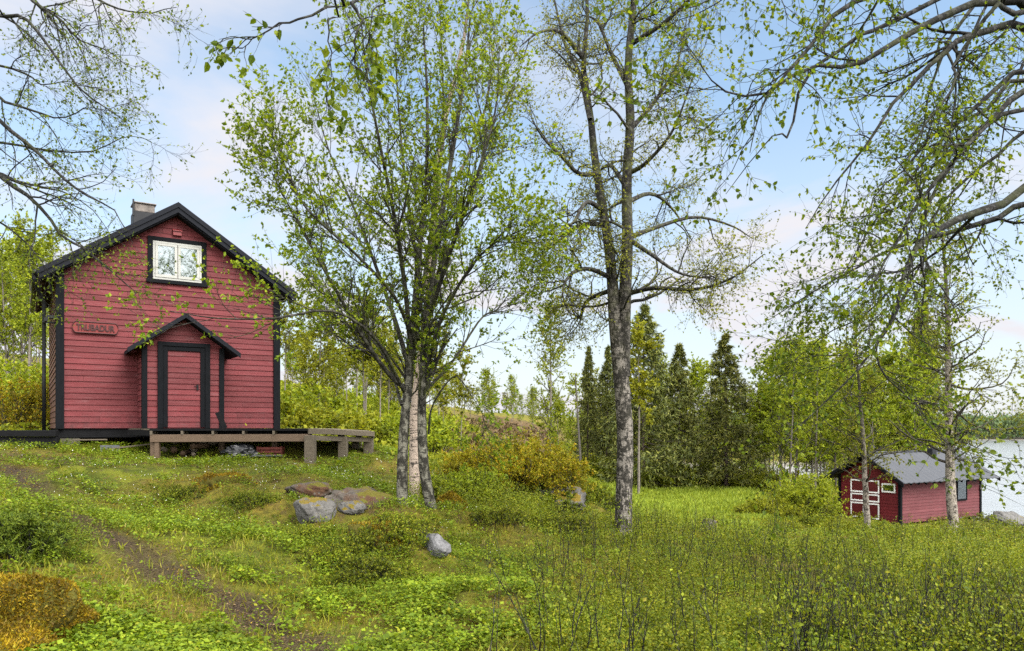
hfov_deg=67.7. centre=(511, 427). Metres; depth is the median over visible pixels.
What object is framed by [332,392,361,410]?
bush
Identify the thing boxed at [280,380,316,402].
bush
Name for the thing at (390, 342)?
birch tree
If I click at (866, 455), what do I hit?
birch tree
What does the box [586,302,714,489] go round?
spruce tree
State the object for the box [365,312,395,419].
birch tree
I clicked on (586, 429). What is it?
birch tree
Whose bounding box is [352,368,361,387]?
birch tree
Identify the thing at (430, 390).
birch tree
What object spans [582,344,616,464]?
spruce tree
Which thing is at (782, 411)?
birch tree
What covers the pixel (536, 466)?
bush
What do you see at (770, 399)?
birch tree
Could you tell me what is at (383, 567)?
bush
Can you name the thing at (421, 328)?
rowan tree
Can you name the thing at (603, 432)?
birch tree
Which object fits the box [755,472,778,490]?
bush
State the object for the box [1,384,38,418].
bush
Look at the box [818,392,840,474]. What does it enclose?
birch tree
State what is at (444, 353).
birch tree
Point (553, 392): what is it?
birch tree
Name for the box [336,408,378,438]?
bush
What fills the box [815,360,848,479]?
birch tree
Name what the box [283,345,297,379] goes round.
birch tree
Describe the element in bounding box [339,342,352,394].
birch tree
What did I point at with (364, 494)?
boulder
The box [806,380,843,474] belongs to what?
birch tree
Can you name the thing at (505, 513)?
bush
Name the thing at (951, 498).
birch tree
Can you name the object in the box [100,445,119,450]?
metal sheet
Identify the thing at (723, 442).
birch tree
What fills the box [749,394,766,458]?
birch tree
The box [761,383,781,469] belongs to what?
birch tree
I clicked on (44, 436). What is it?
deck
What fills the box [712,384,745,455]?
birch tree
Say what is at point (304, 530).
bush
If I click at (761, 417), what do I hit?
birch tree
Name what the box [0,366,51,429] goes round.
bush
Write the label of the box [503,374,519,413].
birch tree
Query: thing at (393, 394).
birch tree
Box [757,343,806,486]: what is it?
birch tree
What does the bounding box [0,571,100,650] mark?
bush
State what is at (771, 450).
birch tree
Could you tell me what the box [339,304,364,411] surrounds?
birch tree
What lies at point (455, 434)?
bush
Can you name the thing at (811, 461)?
birch tree
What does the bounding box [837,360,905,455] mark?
birch tree
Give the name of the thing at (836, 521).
bush
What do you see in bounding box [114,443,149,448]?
plank
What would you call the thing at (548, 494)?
bush
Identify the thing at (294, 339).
birch tree
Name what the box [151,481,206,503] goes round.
bush
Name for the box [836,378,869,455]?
birch tree
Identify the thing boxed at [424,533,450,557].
stone
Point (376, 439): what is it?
hillside growth
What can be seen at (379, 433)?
bush
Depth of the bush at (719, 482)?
52.61 m
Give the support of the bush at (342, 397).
on the ground at (128, 484)
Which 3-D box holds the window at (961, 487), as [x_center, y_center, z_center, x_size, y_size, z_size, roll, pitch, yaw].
[22.657,3.115,38.466,0.900,1.130,0.070,0,0,-30]
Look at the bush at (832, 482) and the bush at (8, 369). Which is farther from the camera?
the bush at (832, 482)
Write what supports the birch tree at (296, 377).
on the ground at (128, 484)
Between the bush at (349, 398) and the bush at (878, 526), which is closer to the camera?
the bush at (878, 526)
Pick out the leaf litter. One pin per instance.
(241, 585)
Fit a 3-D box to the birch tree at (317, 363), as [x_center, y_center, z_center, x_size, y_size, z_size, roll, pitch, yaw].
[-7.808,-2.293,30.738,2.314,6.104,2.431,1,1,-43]
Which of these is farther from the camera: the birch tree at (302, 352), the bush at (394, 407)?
the bush at (394, 407)
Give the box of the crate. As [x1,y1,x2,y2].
[256,446,284,456]
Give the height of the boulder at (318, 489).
0.329 m
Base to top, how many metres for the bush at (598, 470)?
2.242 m
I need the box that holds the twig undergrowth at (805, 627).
[481,476,1023,650]
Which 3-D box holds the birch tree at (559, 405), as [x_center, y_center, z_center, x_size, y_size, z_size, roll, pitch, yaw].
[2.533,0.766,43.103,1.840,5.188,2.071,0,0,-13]
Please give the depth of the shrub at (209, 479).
12.24 m
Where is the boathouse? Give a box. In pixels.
[823,448,1000,524]
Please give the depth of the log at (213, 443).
17.52 m
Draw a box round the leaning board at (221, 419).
[215,411,226,427]
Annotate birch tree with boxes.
[0,0,231,332]
[0,210,41,362]
[0,220,57,381]
[0,232,33,373]
[0,241,40,378]
[0,280,16,357]
[3,238,49,365]
[13,274,40,371]
[15,293,41,347]
[24,225,68,364]
[204,0,397,133]
[280,278,303,389]
[281,312,295,383]
[282,295,352,406]
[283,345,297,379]
[284,335,299,383]
[290,294,318,370]
[292,322,321,390]
[293,330,310,387]
[293,350,304,382]
[310,321,336,378]
[320,346,339,390]
[324,341,350,403]
[335,318,359,400]
[338,288,383,414]
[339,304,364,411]
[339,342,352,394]
[350,287,390,413]
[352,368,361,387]
[355,355,367,387]
[357,364,364,391]
[359,320,401,407]
[360,370,376,395]
[364,324,392,393]
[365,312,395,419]
[368,0,555,499]
[379,329,400,409]
[388,357,402,406]
[395,355,413,393]
[397,367,414,411]
[400,331,443,410]
[427,354,437,411]
[428,321,456,415]
[432,355,454,447]
[432,374,446,401]
[436,374,453,410]
[447,377,455,409]
[448,370,461,413]
[451,338,478,449]
[465,384,475,417]
[472,387,481,412]
[476,367,501,413]
[476,376,493,419]
[481,0,795,534]
[501,389,512,413]
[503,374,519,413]
[508,385,520,417]
[514,394,526,420]
[522,296,578,450]
[523,386,538,428]
[529,395,539,423]
[540,395,573,453]
[549,388,561,418]
[558,417,575,450]
[563,372,586,454]
[573,410,602,454]
[574,368,601,454]
[575,0,1023,548]
[589,367,609,443]
[598,391,616,455]
[629,310,664,493]
[633,419,646,462]
[636,400,663,462]
[640,371,681,459]
[646,354,676,433]
[653,369,694,460]
[669,385,700,464]
[680,372,710,466]
[686,351,716,459]
[694,359,728,465]
[711,420,735,462]
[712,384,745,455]
[721,399,739,461]
[728,387,764,444]
[735,377,774,460]
[742,350,783,464]
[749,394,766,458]
[751,403,785,470]
[754,421,769,462]
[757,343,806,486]
[758,325,831,480]
[758,349,813,463]
[760,343,834,485]
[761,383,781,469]
[774,396,791,470]
[774,408,795,467]
[780,326,858,484]
[780,338,845,476]
[783,376,819,469]
[800,402,822,473]
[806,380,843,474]
[811,296,913,526]
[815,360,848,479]
[817,417,851,479]
[818,336,894,465]
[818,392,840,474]
[821,396,851,485]
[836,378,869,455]
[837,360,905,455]
[839,364,869,452]
[862,348,903,451]
[866,348,917,445]
[872,340,937,450]
[873,352,954,450]
[877,193,1023,531]
[878,390,912,450]
[882,320,969,449]
[1011,374,1023,493]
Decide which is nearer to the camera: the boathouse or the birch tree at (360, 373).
the boathouse
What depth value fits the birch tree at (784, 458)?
63.13 m
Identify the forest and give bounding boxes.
[566,408,1023,439]
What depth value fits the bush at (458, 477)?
14.58 m
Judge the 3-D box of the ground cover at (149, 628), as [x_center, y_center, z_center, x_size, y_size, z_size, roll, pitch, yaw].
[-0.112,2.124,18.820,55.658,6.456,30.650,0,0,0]
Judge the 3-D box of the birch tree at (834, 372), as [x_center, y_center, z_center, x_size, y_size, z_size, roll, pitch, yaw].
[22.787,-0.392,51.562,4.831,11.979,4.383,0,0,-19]
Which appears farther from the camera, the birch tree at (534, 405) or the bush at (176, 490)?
the birch tree at (534, 405)
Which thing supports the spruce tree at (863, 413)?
on the ground at (128, 484)
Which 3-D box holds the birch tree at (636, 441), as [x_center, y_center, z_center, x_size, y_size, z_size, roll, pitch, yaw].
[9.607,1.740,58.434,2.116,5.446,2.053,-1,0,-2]
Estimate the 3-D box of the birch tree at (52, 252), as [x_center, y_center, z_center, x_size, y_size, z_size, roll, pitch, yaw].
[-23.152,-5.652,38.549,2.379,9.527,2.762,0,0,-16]
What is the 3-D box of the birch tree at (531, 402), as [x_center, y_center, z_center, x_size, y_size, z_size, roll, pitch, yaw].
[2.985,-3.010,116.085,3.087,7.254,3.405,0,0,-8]
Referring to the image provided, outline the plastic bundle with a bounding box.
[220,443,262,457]
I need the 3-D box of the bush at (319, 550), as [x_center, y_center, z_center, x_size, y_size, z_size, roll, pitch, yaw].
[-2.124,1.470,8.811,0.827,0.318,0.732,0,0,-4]
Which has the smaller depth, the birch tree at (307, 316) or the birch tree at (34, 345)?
the birch tree at (34, 345)
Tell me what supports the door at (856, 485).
in the boathouse
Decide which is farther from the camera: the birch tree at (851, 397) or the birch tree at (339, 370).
the birch tree at (851, 397)
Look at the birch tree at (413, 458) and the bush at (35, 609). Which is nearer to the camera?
the bush at (35, 609)
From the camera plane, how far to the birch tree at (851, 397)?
46.85 m
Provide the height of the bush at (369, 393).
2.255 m
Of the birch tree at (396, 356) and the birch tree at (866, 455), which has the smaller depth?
the birch tree at (866, 455)
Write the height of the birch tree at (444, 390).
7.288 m
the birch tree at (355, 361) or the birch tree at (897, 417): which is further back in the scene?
the birch tree at (897, 417)
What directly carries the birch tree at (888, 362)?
on the ground at (128, 484)
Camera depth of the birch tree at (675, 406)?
57.28 m
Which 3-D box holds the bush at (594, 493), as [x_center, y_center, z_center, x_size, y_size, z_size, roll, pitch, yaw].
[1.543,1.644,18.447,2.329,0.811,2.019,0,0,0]
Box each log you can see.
[161,446,167,451]
[170,446,177,452]
[180,450,190,455]
[190,443,209,449]
[198,442,218,444]
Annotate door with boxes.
[157,341,209,427]
[851,478,879,520]
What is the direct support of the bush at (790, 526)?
on the ground at (128, 484)
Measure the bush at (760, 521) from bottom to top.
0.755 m
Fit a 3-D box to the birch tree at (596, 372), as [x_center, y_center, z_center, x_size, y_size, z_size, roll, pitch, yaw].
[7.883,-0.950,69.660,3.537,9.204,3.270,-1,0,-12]
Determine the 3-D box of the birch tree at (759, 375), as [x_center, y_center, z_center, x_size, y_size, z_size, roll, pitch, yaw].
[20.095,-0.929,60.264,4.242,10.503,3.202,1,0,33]
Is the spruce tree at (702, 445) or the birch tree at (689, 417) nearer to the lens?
the birch tree at (689, 417)
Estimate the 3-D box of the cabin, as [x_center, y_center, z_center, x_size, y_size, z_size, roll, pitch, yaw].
[-9.819,-2.685,21.209,5.998,6.460,7.550,0,0,-33]
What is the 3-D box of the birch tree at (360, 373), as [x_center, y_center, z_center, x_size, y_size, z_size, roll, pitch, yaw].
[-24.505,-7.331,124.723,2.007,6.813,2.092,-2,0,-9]
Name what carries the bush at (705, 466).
on the ground at (128, 484)
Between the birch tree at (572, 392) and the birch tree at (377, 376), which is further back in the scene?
the birch tree at (572, 392)
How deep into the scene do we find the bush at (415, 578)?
8.37 m
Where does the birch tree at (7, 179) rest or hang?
on the ground at (128, 484)
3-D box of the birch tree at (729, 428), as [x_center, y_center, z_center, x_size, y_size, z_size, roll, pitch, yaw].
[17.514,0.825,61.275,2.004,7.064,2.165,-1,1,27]
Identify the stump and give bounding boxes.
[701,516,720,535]
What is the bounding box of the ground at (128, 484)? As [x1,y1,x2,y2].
[0,354,1023,650]
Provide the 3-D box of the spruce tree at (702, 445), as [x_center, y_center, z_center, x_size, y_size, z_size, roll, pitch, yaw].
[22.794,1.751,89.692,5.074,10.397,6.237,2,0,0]
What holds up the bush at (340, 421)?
on the ground at (128, 484)
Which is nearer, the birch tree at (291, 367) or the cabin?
the cabin
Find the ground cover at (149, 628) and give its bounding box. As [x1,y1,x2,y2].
[0,427,1021,650]
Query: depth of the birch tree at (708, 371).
61.13 m
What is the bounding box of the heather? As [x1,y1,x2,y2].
[25,369,573,458]
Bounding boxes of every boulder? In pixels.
[284,481,332,497]
[293,497,336,524]
[324,486,395,509]
[337,500,366,514]
[533,486,585,511]
[984,511,1023,525]
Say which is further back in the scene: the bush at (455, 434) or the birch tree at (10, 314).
the birch tree at (10, 314)
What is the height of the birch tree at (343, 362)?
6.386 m
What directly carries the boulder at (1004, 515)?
on the ground at (128, 484)
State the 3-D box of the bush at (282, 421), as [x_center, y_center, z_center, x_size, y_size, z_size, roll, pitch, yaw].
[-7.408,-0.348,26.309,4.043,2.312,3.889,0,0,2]
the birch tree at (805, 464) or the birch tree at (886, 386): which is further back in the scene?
the birch tree at (805, 464)
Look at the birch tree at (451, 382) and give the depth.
120.87 m
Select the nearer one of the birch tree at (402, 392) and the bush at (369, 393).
the birch tree at (402, 392)
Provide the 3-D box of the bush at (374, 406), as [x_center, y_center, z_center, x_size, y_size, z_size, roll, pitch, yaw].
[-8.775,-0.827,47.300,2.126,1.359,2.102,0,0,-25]
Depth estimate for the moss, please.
8.81 m
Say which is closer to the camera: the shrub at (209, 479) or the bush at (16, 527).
the bush at (16, 527)
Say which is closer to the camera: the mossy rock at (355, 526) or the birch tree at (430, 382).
the mossy rock at (355, 526)
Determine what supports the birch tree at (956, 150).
on the ground at (128, 484)
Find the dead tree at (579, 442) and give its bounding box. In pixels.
[571,375,581,470]
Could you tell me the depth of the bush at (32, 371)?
27.30 m
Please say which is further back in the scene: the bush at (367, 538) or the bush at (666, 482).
the bush at (666, 482)
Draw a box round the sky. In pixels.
[0,0,1023,417]
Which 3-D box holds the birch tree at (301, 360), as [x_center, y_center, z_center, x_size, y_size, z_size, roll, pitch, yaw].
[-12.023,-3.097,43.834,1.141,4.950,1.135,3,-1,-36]
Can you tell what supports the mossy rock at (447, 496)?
on the ground at (128, 484)
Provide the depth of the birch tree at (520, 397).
115.28 m
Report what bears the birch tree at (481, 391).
on the ground at (128, 484)
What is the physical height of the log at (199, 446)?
0.156 m
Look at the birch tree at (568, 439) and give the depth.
68.49 m
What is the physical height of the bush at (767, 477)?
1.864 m
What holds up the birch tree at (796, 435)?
on the ground at (128, 484)
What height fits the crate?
0.240 m
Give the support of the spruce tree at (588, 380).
on the ground at (128, 484)
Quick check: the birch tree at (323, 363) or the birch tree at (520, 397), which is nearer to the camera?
the birch tree at (323, 363)
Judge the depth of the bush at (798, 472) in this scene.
54.23 m
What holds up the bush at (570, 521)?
on the ground at (128, 484)
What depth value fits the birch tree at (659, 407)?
58.35 m
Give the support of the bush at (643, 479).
on the ground at (128, 484)
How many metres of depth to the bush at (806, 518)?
28.51 m
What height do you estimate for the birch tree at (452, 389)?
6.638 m
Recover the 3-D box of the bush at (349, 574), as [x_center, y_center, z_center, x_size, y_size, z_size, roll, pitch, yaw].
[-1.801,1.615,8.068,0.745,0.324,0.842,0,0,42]
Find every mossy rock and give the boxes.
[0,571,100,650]
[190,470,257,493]
[346,516,417,553]
[435,490,468,510]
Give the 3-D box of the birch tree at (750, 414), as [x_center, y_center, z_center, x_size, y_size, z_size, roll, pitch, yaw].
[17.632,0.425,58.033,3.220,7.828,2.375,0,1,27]
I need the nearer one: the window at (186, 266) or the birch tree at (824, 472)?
the window at (186, 266)
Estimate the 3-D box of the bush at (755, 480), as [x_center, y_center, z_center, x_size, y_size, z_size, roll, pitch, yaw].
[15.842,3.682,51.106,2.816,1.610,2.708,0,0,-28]
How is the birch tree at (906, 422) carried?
on the ground at (128, 484)
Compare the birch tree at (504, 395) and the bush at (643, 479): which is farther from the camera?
the birch tree at (504, 395)
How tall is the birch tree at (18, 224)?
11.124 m
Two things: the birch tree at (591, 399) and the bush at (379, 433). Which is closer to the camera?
the bush at (379, 433)
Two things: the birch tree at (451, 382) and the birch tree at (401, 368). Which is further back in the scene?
the birch tree at (451, 382)
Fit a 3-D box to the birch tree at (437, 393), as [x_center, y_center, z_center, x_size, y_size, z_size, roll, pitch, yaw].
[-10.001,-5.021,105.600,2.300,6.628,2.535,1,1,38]
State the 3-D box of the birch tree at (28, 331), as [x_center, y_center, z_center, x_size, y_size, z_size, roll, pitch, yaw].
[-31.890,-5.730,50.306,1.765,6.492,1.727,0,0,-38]
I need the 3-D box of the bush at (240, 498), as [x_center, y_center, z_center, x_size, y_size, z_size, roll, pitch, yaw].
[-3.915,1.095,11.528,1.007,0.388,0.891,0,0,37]
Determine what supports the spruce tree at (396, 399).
on the ground at (128, 484)
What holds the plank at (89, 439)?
on the ground at (128, 484)
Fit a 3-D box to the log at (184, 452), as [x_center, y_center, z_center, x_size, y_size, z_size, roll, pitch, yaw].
[-7.380,0.572,17.285,0.118,0.143,0.472,0,0,-4]
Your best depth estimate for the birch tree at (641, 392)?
45.83 m
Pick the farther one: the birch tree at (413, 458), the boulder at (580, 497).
the boulder at (580, 497)
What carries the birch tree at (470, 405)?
on the ground at (128, 484)
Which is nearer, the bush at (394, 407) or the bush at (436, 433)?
the bush at (436, 433)
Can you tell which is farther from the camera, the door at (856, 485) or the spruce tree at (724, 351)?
the spruce tree at (724, 351)
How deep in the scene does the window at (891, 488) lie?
36.44 m
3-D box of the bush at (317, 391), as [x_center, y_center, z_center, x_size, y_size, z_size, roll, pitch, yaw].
[-6.724,-0.458,26.480,3.891,2.488,3.847,0,0,27]
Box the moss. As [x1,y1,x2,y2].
[0,441,1021,650]
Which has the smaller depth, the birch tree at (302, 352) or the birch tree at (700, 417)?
the birch tree at (302, 352)
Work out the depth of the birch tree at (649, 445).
57.38 m
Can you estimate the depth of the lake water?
83.15 m
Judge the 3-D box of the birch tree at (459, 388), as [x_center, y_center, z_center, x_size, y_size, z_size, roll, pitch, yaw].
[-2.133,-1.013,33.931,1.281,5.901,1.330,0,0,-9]
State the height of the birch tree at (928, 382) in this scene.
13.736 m
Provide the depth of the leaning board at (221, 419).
18.15 m
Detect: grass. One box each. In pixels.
[585,473,778,536]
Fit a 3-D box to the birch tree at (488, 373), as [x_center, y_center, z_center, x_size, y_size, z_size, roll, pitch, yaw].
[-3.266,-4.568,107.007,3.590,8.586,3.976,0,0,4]
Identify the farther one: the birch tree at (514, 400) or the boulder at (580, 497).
the birch tree at (514, 400)
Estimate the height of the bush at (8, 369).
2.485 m
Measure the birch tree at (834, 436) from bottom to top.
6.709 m
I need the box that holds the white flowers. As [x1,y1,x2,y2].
[18,445,447,536]
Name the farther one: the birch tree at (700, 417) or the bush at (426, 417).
the birch tree at (700, 417)
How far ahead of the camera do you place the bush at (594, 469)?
52.94 m
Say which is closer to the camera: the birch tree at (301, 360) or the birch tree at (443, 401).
the birch tree at (443, 401)
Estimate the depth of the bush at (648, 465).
51.98 m
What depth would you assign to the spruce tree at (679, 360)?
55.47 m
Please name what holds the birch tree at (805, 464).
on the ground at (128, 484)
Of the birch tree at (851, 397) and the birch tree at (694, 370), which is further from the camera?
the birch tree at (694, 370)
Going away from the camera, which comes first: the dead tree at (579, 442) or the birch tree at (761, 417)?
the dead tree at (579, 442)
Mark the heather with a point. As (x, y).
(512, 431)
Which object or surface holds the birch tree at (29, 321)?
on the ground at (128, 484)
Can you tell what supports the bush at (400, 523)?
on the ground at (128, 484)
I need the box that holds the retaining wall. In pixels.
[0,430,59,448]
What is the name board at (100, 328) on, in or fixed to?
attached to the cabin
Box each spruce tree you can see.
[373,354,400,401]
[570,346,602,459]
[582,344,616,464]
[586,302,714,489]
[647,342,716,483]
[682,331,776,490]
[689,401,718,468]
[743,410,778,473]
[792,395,841,475]
[833,363,883,468]
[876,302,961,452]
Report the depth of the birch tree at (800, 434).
45.08 m
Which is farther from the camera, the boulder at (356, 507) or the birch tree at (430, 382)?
the birch tree at (430, 382)
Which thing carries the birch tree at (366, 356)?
on the ground at (128, 484)
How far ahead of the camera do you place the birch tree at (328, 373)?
53.95 m
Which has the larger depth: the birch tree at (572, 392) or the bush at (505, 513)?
the birch tree at (572, 392)
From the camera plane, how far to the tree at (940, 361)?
55.44 m
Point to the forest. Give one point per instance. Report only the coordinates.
(1007, 422)
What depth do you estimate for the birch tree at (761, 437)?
57.02 m
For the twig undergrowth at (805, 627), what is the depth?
5.93 m
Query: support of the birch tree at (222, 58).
on the ground at (128, 484)
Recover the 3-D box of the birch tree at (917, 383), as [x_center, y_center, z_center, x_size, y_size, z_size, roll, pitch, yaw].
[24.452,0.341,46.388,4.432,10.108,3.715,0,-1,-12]
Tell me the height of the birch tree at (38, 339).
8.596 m
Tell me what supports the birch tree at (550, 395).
on the ground at (128, 484)
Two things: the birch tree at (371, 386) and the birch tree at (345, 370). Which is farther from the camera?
the birch tree at (371, 386)
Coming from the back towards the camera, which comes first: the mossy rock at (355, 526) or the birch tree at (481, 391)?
the birch tree at (481, 391)
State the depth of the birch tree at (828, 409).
46.26 m
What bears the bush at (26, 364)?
on the ground at (128, 484)
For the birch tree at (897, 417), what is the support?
on the ground at (128, 484)
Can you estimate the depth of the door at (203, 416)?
18.30 m
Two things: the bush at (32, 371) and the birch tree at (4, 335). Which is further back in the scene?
the birch tree at (4, 335)
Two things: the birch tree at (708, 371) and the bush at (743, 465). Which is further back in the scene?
the birch tree at (708, 371)
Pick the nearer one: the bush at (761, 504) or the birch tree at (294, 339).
the birch tree at (294, 339)
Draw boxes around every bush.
[0,356,48,402]
[0,362,28,390]
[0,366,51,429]
[0,507,90,567]
[1,360,48,376]
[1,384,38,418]
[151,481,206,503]
[219,488,280,512]
[280,378,364,428]
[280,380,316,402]
[280,390,354,427]
[282,396,377,436]
[282,522,335,544]
[290,541,360,567]
[308,566,374,591]
[310,390,350,405]
[315,548,414,588]
[331,522,420,559]
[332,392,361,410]
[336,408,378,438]
[339,383,384,409]
[356,401,389,443]
[359,507,439,546]
[361,405,385,414]
[362,394,400,416]
[367,408,396,422]
[372,407,457,458]
[374,569,432,590]
[378,410,471,453]
[382,414,453,442]
[419,463,514,501]
[429,425,597,503]
[469,503,530,528]
[493,483,582,513]
[527,510,596,536]
[567,480,615,509]
[578,452,616,479]
[590,457,616,479]
[606,458,664,481]
[633,469,652,487]
[654,462,702,487]
[680,459,719,484]
[698,472,732,486]
[714,459,764,477]
[728,472,772,488]
[729,491,805,518]
[741,471,778,488]
[750,514,773,529]
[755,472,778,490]
[762,463,808,484]
[764,470,851,519]
[775,516,802,531]
[797,515,820,527]
[805,474,837,487]
[810,514,855,530]
[857,520,904,534]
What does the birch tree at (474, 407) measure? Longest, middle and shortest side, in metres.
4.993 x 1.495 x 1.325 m
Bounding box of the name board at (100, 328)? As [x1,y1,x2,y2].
[72,321,117,334]
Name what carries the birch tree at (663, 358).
on the ground at (128, 484)
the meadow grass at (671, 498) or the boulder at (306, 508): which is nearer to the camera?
the boulder at (306, 508)
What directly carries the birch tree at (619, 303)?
on the ground at (128, 484)
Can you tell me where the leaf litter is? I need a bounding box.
[1,443,1007,650]
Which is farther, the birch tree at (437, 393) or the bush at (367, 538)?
the birch tree at (437, 393)
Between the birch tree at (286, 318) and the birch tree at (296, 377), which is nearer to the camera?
the birch tree at (286, 318)
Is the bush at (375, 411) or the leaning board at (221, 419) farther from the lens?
the bush at (375, 411)
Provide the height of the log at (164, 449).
0.128 m
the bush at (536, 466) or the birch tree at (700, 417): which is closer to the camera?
the bush at (536, 466)
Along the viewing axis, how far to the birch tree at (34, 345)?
43.34 m
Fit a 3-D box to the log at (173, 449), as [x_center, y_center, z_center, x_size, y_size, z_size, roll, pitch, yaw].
[-7.653,0.497,17.269,0.142,0.166,0.476,0,0,-27]
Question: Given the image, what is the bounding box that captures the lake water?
[754,440,1023,515]
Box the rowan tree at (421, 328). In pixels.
[103,0,589,508]
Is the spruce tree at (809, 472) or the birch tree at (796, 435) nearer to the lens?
the birch tree at (796, 435)
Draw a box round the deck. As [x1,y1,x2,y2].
[128,428,374,463]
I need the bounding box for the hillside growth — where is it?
[0,364,604,507]
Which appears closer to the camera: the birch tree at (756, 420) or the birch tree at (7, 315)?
the birch tree at (7, 315)
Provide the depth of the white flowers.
13.42 m
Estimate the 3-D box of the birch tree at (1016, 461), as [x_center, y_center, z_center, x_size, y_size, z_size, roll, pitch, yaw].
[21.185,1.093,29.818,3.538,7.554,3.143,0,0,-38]
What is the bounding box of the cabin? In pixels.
[30,199,297,444]
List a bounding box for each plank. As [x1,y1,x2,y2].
[73,439,106,439]
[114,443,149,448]
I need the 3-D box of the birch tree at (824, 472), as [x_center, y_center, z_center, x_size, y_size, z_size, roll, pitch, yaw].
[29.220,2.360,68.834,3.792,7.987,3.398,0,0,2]
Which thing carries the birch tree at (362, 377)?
on the ground at (128, 484)
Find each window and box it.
[146,235,207,287]
[882,483,895,492]
[956,480,966,500]
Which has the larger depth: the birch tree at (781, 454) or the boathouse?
the birch tree at (781, 454)
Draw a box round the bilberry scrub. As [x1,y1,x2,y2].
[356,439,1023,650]

